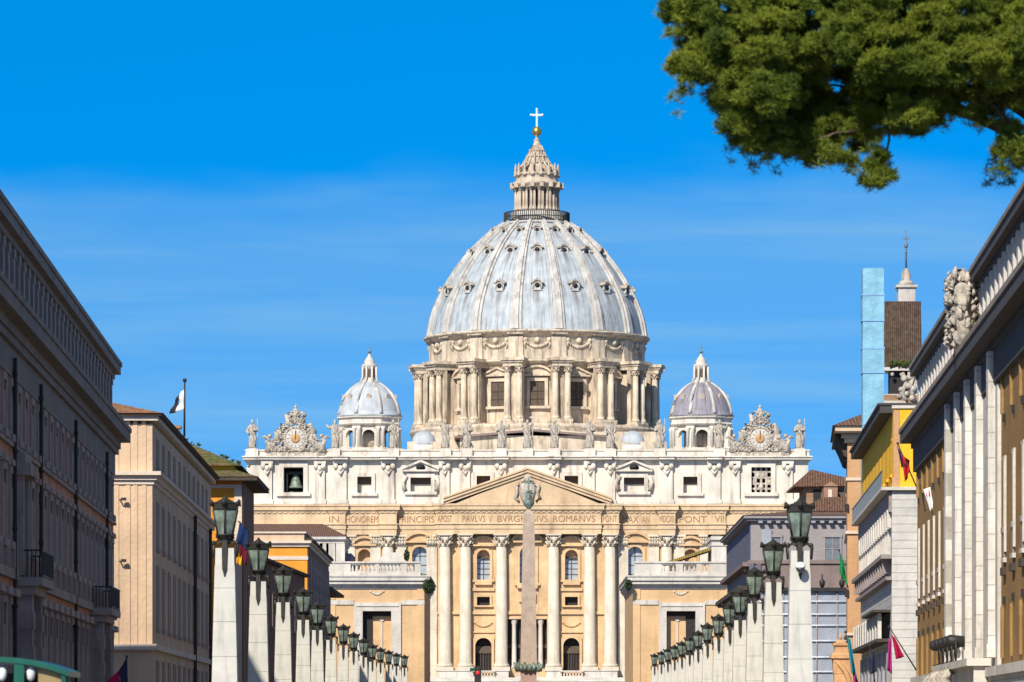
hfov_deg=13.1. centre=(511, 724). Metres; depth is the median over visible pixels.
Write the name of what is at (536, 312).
basilica
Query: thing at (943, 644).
floodlight
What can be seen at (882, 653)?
shop window
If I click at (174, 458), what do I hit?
window
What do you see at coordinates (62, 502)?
window
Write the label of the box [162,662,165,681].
window
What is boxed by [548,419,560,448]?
statue
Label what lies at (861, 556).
window
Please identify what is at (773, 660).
street lamp
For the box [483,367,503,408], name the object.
drum window
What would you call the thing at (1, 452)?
window
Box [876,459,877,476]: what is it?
window
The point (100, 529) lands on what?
window
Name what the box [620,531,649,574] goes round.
window
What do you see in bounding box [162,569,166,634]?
window
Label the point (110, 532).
window
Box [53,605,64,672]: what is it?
window
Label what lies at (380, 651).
street lamp
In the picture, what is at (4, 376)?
window
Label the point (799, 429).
statue
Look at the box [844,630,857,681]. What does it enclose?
flag
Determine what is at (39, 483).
window
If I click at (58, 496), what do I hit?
window
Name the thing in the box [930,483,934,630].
window
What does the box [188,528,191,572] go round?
window
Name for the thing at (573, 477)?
attic window
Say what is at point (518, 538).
window
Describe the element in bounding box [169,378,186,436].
flag
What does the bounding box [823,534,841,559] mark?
window
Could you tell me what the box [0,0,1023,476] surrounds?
sky
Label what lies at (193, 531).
window
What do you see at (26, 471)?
balcony door
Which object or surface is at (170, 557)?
window
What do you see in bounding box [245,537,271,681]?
street lamp
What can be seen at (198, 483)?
window
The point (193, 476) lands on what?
window
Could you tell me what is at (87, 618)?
window
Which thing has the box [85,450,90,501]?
window
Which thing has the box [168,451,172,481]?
window
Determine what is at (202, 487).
window
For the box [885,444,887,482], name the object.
window
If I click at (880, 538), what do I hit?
window
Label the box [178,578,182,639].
window
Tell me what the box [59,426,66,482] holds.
window
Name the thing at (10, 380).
window
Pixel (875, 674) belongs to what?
shop window
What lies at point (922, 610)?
window
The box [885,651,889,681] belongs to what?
shop window
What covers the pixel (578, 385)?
drum window
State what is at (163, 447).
window
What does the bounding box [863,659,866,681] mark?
shop window
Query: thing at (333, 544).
palace block
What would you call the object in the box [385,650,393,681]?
street lamp
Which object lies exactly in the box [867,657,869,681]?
shop window
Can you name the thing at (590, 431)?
statue
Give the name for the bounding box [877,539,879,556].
window
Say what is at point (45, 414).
window
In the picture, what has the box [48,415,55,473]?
window
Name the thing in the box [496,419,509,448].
statue
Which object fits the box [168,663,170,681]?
window
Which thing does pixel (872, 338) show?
sheeted tower
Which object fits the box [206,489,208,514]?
window
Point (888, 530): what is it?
window
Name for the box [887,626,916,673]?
flag
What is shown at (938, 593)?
window
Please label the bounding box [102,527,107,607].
window
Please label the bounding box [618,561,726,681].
gatehouse
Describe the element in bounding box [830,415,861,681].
tan tower
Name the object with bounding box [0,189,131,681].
palazzo
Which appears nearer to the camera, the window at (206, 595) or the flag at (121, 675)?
the flag at (121, 675)
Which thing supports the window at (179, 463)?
in the corner house at (165, 476)
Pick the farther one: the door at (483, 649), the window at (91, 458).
the door at (483, 649)
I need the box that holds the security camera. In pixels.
[795,562,804,572]
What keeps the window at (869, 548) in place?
in the yellow house at (884, 516)
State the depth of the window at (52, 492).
255.49 m
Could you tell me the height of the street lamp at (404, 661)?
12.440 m
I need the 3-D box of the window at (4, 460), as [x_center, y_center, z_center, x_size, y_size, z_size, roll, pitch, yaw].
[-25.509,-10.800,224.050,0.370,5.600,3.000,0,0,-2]
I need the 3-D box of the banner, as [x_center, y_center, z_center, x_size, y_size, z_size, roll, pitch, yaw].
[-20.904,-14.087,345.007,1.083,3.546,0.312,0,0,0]
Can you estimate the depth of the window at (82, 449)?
282.80 m
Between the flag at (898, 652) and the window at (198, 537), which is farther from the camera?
the window at (198, 537)
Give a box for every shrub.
[403,549,409,560]
[422,578,434,595]
[624,579,632,592]
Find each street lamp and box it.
[209,495,240,681]
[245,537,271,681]
[272,565,294,681]
[294,587,312,681]
[310,601,325,681]
[323,614,338,681]
[336,623,349,681]
[348,631,359,681]
[358,637,369,681]
[368,643,377,681]
[376,647,385,681]
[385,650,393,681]
[392,652,400,681]
[400,654,408,681]
[650,653,657,681]
[657,650,664,681]
[663,647,670,681]
[669,644,677,681]
[676,641,685,681]
[684,635,693,681]
[692,630,702,681]
[700,622,713,681]
[711,613,724,681]
[721,601,734,681]
[730,587,747,681]
[743,566,764,681]
[760,538,785,681]
[784,498,814,681]
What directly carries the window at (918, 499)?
in the palazzo at (961, 430)
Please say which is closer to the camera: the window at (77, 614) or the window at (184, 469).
the window at (77, 614)
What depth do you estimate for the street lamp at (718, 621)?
360.08 m
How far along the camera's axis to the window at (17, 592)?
227.35 m
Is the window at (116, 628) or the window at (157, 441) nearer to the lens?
the window at (116, 628)
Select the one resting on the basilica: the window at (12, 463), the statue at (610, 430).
the statue at (610, 430)
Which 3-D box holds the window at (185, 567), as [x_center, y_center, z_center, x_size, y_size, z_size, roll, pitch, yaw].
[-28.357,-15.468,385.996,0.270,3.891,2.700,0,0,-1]
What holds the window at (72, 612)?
in the palazzo at (65, 430)
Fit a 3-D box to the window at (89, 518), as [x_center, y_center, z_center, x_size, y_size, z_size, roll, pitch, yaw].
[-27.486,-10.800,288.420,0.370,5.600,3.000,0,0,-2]
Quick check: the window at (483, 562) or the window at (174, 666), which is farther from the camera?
the window at (483, 562)
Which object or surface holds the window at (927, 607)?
in the palazzo at (961, 430)
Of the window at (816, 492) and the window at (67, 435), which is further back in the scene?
the window at (816, 492)
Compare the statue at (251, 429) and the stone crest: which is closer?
the stone crest
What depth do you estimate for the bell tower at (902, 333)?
431.18 m
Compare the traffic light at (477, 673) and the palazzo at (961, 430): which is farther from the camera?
the traffic light at (477, 673)
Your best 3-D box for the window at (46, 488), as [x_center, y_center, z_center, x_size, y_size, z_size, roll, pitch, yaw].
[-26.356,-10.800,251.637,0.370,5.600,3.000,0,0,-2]
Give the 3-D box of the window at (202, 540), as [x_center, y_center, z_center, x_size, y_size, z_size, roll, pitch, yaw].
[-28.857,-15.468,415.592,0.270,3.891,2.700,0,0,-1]
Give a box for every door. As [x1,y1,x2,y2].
[17,452,37,576]
[473,635,493,672]
[561,635,581,672]
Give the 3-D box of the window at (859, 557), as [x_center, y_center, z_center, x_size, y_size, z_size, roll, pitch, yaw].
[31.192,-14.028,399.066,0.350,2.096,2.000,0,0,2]
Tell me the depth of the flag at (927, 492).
299.97 m
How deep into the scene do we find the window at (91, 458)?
291.92 m
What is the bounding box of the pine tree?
[651,0,1023,194]
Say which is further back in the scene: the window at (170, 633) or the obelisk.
the obelisk
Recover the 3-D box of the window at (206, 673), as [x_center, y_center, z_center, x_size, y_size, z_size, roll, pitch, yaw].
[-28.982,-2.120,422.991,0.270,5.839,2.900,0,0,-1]
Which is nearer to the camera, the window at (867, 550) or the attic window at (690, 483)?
the window at (867, 550)
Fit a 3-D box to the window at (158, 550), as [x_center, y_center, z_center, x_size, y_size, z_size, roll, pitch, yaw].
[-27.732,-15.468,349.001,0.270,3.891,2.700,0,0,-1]
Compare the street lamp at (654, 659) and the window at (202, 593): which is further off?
the street lamp at (654, 659)
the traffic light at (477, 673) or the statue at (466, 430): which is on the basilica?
the statue at (466, 430)
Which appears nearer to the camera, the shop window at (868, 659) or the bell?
the shop window at (868, 659)
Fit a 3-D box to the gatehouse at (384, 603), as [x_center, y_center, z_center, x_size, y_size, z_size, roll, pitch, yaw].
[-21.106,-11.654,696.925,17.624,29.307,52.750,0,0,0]
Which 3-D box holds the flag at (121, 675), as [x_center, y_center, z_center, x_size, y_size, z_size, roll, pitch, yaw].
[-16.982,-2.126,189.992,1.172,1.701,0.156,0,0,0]
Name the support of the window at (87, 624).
in the palazzo at (65, 430)
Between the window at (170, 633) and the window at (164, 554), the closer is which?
the window at (164, 554)
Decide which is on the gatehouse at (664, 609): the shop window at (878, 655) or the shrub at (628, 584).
the shrub at (628, 584)
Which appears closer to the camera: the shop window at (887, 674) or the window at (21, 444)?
the window at (21, 444)
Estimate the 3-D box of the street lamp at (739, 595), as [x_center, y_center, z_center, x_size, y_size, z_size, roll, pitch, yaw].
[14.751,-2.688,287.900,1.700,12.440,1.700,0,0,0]
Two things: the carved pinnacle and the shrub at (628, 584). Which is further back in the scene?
the shrub at (628, 584)
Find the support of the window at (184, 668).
in the corner house at (165, 476)
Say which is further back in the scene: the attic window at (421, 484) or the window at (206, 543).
the attic window at (421, 484)
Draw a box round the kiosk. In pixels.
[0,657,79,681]
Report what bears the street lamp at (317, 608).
on the pavement
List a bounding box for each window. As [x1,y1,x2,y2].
[0,450,2,563]
[0,453,10,566]
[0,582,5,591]
[0,585,13,668]
[1,370,9,438]
[8,377,17,443]
[8,459,17,569]
[8,588,20,672]
[17,384,24,449]
[22,391,30,454]
[29,397,37,459]
[30,480,37,576]
[35,479,43,576]
[36,403,43,464]
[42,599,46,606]
[43,409,49,469]
[43,483,49,550]
[43,601,52,661]
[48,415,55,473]
[48,488,56,586]
[48,603,58,670]
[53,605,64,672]
[54,421,61,478]
[54,492,61,588]
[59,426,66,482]
[59,496,67,590]
[59,607,69,665]
[65,431,71,486]
[65,500,72,593]
[65,609,74,667]
[70,436,76,490]
[70,504,77,595]
[70,611,79,681]
[78,441,81,494]
[78,507,82,597]
[78,613,84,681]
[80,445,86,498]
[80,511,86,599]
[80,615,89,681]
[84,514,91,601]
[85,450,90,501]
[85,617,93,681]
[89,454,95,505]
[89,518,95,603]
[89,618,96,681]
[94,458,99,508]
[94,521,100,605]
[98,462,103,511]
[98,524,104,607]
[102,466,107,514]
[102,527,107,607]
[109,471,111,518]
[109,530,111,585]
[110,474,115,521]
[110,533,115,586]
[111,626,118,675]
[156,439,160,470]
[156,502,160,552]
[156,565,161,632]
[156,661,159,681]
[162,445,166,475]
[162,507,166,556]
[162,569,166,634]
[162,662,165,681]
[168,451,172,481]
[168,511,172,559]
[168,572,172,635]
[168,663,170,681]
[173,456,177,485]
[173,516,177,563]
[173,575,177,637]
[173,664,175,681]
[178,462,182,490]
[178,520,182,566]
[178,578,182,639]
[178,666,180,681]
[183,467,187,495]
[183,524,187,569]
[183,581,187,641]
[183,667,185,681]
[188,472,191,498]
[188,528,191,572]
[188,583,192,642]
[188,668,190,681]
[192,586,193,643]
[193,476,196,503]
[193,531,193,574]
[197,481,200,507]
[197,535,200,577]
[197,589,200,645]
[197,670,199,681]
[201,485,204,510]
[201,538,204,580]
[201,591,205,646]
[201,671,203,681]
[205,541,208,582]
[205,593,209,648]
[205,672,207,681]
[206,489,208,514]
[271,591,274,628]
[276,463,309,495]
[293,598,296,633]
[324,625,325,652]
[351,473,376,495]
[401,460,439,494]
[405,531,434,574]
[451,368,460,410]
[472,472,493,495]
[472,536,494,581]
[474,595,492,606]
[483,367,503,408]
[511,534,542,585]
[524,365,550,408]
[560,536,582,581]
[561,472,582,495]
[562,595,580,606]
[570,367,590,408]
[614,369,622,410]
[615,460,653,494]
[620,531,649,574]
[677,473,702,495]
[744,463,777,495]
[772,534,782,543]
[813,489,820,501]
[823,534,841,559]
[838,490,844,496]
[859,557,860,572]
[860,555,862,570]
[860,660,862,681]
[862,553,864,569]
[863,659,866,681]
[864,551,866,567]
[866,549,868,565]
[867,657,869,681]
[868,547,870,563]
[870,545,872,562]
[873,543,874,560]
[873,655,876,681]
[875,541,876,558]
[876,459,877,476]
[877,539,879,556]
[877,653,880,681]
[879,536,881,554]
[881,652,884,681]
[882,449,884,486]
[882,534,883,553]
[884,532,886,553]
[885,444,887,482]
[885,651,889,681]
[886,529,889,553]
[889,438,891,478]
[916,498,919,636]
[920,493,924,634]
[925,520,929,632]
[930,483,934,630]
[936,478,940,628]
[941,472,943,626]
[1000,414,1006,603]
[1009,405,1015,600]
[1018,395,1023,596]
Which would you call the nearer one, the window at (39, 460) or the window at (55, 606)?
the window at (39, 460)
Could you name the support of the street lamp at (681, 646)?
on the ground
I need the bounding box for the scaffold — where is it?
[759,588,845,681]
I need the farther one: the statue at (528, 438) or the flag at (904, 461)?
the statue at (528, 438)
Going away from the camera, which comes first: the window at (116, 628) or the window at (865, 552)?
the window at (116, 628)
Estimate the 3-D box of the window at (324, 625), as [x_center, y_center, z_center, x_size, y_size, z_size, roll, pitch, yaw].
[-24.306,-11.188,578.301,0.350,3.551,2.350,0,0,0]
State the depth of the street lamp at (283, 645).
251.17 m
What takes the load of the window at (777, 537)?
in the mauve palace
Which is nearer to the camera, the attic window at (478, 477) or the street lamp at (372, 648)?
the street lamp at (372, 648)
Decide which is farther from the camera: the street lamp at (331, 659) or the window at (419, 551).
the window at (419, 551)
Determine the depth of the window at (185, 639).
384.94 m
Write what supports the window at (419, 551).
in the basilica
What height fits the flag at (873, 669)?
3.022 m
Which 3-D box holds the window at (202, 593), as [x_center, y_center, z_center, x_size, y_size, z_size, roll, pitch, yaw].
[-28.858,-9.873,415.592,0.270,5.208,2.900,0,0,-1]
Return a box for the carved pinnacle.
[830,632,851,681]
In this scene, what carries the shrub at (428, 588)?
on the gatehouse at (384, 603)
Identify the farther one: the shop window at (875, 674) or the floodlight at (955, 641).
the shop window at (875, 674)
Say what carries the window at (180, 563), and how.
in the corner house at (165, 476)
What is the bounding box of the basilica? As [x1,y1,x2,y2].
[242,108,812,681]
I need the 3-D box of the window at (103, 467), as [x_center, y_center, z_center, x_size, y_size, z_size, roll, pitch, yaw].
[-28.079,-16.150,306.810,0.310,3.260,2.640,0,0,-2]
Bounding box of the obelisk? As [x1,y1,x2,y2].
[513,477,543,681]
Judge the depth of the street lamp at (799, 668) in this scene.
178.56 m
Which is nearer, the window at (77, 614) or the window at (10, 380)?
the window at (10, 380)
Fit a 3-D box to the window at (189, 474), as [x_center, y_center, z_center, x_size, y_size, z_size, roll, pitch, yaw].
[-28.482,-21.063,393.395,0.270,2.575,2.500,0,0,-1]
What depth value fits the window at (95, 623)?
291.70 m
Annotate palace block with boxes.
[254,524,354,570]
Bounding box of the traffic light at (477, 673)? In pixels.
[470,666,480,681]
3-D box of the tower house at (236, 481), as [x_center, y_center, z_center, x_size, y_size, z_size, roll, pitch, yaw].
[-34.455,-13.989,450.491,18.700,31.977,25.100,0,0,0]
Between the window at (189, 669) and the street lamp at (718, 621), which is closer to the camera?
the street lamp at (718, 621)
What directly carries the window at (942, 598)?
in the palazzo at (961, 430)
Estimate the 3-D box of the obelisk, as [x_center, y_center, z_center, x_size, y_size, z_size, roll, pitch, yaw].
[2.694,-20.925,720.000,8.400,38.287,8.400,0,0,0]
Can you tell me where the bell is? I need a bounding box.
[286,471,302,491]
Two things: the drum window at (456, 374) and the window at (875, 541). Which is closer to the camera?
the window at (875, 541)
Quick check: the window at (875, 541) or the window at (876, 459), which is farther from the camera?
the window at (876, 459)
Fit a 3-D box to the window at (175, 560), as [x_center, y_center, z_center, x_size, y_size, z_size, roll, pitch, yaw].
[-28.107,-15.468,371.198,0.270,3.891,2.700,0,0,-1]
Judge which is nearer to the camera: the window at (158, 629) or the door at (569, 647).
the window at (158, 629)
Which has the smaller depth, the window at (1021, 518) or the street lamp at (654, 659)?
the window at (1021, 518)
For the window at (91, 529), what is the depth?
292.13 m
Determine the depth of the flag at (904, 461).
321.96 m
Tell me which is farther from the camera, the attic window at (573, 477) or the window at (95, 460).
the attic window at (573, 477)
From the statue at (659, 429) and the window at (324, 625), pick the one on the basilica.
the statue at (659, 429)
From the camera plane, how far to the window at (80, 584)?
279.64 m
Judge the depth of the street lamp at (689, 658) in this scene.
468.99 m
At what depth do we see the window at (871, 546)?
372.37 m
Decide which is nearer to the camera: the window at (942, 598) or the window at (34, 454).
the window at (34, 454)
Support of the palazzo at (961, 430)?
on the ground
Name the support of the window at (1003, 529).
in the palazzo at (961, 430)
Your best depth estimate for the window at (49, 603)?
251.71 m
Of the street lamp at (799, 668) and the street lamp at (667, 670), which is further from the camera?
the street lamp at (667, 670)
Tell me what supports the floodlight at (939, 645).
on the palazzo at (961, 430)
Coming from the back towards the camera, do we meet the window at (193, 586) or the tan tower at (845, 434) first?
the tan tower at (845, 434)
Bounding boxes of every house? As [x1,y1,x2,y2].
[112,403,219,681]
[174,425,269,681]
[254,532,333,681]
[254,558,310,681]
[329,586,343,639]
[786,470,845,512]
[849,403,917,681]
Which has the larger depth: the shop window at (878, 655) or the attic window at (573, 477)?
the attic window at (573, 477)
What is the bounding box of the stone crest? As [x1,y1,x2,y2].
[943,266,978,351]
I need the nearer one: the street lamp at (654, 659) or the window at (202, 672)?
the window at (202, 672)
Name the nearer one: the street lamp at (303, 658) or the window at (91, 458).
the street lamp at (303, 658)
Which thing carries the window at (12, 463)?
in the palazzo at (65, 430)
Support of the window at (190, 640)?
in the corner house at (165, 476)
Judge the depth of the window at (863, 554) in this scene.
389.57 m
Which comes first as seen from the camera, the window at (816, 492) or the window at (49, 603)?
the window at (49, 603)
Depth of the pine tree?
69.60 m
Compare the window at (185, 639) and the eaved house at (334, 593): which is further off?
the eaved house at (334, 593)
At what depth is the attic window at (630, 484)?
899.61 m
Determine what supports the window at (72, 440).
in the palazzo at (65, 430)
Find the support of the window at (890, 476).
in the yellow house at (884, 516)
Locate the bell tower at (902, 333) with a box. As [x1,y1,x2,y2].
[884,230,921,402]
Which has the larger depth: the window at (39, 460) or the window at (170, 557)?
the window at (170, 557)
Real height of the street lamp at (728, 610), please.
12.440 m
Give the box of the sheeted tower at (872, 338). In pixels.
[860,268,884,495]
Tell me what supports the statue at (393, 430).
on the basilica
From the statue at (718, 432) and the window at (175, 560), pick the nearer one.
the window at (175, 560)
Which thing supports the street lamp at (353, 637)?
on the ground
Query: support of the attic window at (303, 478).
in the basilica
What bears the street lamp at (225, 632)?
on the pavement
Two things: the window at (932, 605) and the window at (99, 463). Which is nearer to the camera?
the window at (932, 605)
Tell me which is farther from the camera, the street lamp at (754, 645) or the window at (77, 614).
the window at (77, 614)
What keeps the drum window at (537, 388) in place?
in the basilica
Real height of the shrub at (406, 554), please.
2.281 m
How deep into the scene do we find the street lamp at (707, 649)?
396.38 m
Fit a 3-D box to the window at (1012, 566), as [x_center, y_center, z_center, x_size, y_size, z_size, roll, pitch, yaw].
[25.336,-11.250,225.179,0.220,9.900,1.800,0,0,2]
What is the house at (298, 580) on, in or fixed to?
on the ground
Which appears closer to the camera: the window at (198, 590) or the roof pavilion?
the window at (198, 590)
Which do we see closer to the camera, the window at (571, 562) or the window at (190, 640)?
the window at (190, 640)
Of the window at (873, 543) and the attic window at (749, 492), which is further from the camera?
the attic window at (749, 492)
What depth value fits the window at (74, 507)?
274.10 m
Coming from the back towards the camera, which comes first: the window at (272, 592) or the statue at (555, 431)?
the statue at (555, 431)
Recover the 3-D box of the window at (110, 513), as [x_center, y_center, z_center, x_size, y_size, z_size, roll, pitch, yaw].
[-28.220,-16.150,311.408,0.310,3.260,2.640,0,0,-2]
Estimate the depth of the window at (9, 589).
223.00 m
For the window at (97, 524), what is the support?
in the palazzo at (65, 430)
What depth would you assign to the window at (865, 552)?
385.31 m
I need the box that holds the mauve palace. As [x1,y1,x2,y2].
[715,512,845,632]
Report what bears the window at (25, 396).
in the palazzo at (65, 430)
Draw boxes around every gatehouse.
[329,552,435,681]
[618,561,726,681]
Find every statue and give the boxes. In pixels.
[246,419,257,448]
[326,420,340,448]
[387,419,398,448]
[439,420,453,448]
[460,420,472,448]
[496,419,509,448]
[521,413,535,448]
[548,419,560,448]
[581,420,594,448]
[604,419,615,448]
[654,419,665,448]
[713,419,727,448]
[794,419,804,448]
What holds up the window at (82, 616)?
in the palazzo at (65, 430)
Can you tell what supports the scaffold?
on the ground
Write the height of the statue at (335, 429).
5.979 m
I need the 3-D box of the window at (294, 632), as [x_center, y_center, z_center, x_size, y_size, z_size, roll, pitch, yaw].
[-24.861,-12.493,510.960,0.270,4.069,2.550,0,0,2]
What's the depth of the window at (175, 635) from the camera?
371.01 m
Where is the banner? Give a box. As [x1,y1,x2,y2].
[236,521,249,565]
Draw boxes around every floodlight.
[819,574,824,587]
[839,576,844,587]
[929,640,944,665]
[933,639,949,664]
[937,637,953,663]
[941,636,959,662]
[945,635,964,661]
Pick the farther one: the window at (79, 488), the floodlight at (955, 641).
the window at (79, 488)
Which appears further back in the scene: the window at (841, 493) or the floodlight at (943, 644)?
the window at (841, 493)
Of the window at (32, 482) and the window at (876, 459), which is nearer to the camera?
the window at (32, 482)
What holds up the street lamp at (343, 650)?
on the pavement
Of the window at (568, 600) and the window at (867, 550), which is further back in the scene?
the window at (568, 600)
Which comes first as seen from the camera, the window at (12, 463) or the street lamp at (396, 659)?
the window at (12, 463)
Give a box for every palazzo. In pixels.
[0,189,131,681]
[898,181,1023,681]
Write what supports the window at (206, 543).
in the corner house at (165, 476)
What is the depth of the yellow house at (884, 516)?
344.91 m
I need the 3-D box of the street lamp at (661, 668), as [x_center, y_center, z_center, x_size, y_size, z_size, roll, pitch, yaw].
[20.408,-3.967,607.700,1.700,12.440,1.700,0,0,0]
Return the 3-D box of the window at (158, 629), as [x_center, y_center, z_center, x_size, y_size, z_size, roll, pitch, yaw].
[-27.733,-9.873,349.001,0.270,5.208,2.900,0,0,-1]
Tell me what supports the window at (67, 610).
in the palazzo at (65, 430)
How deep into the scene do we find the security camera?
178.06 m
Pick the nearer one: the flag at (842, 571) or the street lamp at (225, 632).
the street lamp at (225, 632)
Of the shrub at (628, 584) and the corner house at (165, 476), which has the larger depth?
the shrub at (628, 584)
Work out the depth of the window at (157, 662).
348.15 m
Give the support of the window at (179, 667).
in the corner house at (165, 476)
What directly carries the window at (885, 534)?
in the yellow house at (884, 516)
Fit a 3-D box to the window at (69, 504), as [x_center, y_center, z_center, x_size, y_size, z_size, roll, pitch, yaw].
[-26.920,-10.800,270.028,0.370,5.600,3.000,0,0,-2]
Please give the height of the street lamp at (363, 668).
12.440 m
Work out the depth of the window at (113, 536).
314.95 m
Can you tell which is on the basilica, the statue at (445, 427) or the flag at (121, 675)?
the statue at (445, 427)
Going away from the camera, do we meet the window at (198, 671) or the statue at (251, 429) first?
the window at (198, 671)
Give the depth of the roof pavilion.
706.63 m
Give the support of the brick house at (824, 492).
on the ground
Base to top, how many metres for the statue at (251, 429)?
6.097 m
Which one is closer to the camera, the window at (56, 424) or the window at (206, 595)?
the window at (56, 424)
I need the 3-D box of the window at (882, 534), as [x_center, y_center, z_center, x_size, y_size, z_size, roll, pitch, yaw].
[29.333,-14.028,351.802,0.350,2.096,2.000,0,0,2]
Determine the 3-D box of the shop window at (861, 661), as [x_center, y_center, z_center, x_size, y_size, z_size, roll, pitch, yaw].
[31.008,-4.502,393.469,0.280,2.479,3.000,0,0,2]
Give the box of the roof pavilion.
[665,536,726,570]
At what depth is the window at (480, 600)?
899.17 m
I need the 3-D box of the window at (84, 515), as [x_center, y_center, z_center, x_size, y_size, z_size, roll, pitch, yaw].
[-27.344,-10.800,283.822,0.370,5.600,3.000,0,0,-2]
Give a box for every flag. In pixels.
[107,655,127,681]
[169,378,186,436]
[838,549,848,587]
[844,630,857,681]
[868,644,876,681]
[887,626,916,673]
[896,442,915,485]
[919,484,932,510]
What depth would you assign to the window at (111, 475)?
314.95 m
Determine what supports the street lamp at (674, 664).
on the ground
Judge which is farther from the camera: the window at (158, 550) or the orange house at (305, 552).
the orange house at (305, 552)
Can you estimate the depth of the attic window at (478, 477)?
899.61 m
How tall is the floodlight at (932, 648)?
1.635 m
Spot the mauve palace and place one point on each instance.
(743, 537)
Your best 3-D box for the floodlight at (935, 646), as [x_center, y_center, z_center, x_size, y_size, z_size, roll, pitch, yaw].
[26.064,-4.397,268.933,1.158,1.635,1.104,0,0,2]
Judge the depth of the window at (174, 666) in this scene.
371.01 m
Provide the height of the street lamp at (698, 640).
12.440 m
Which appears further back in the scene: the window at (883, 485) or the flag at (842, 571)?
the flag at (842, 571)

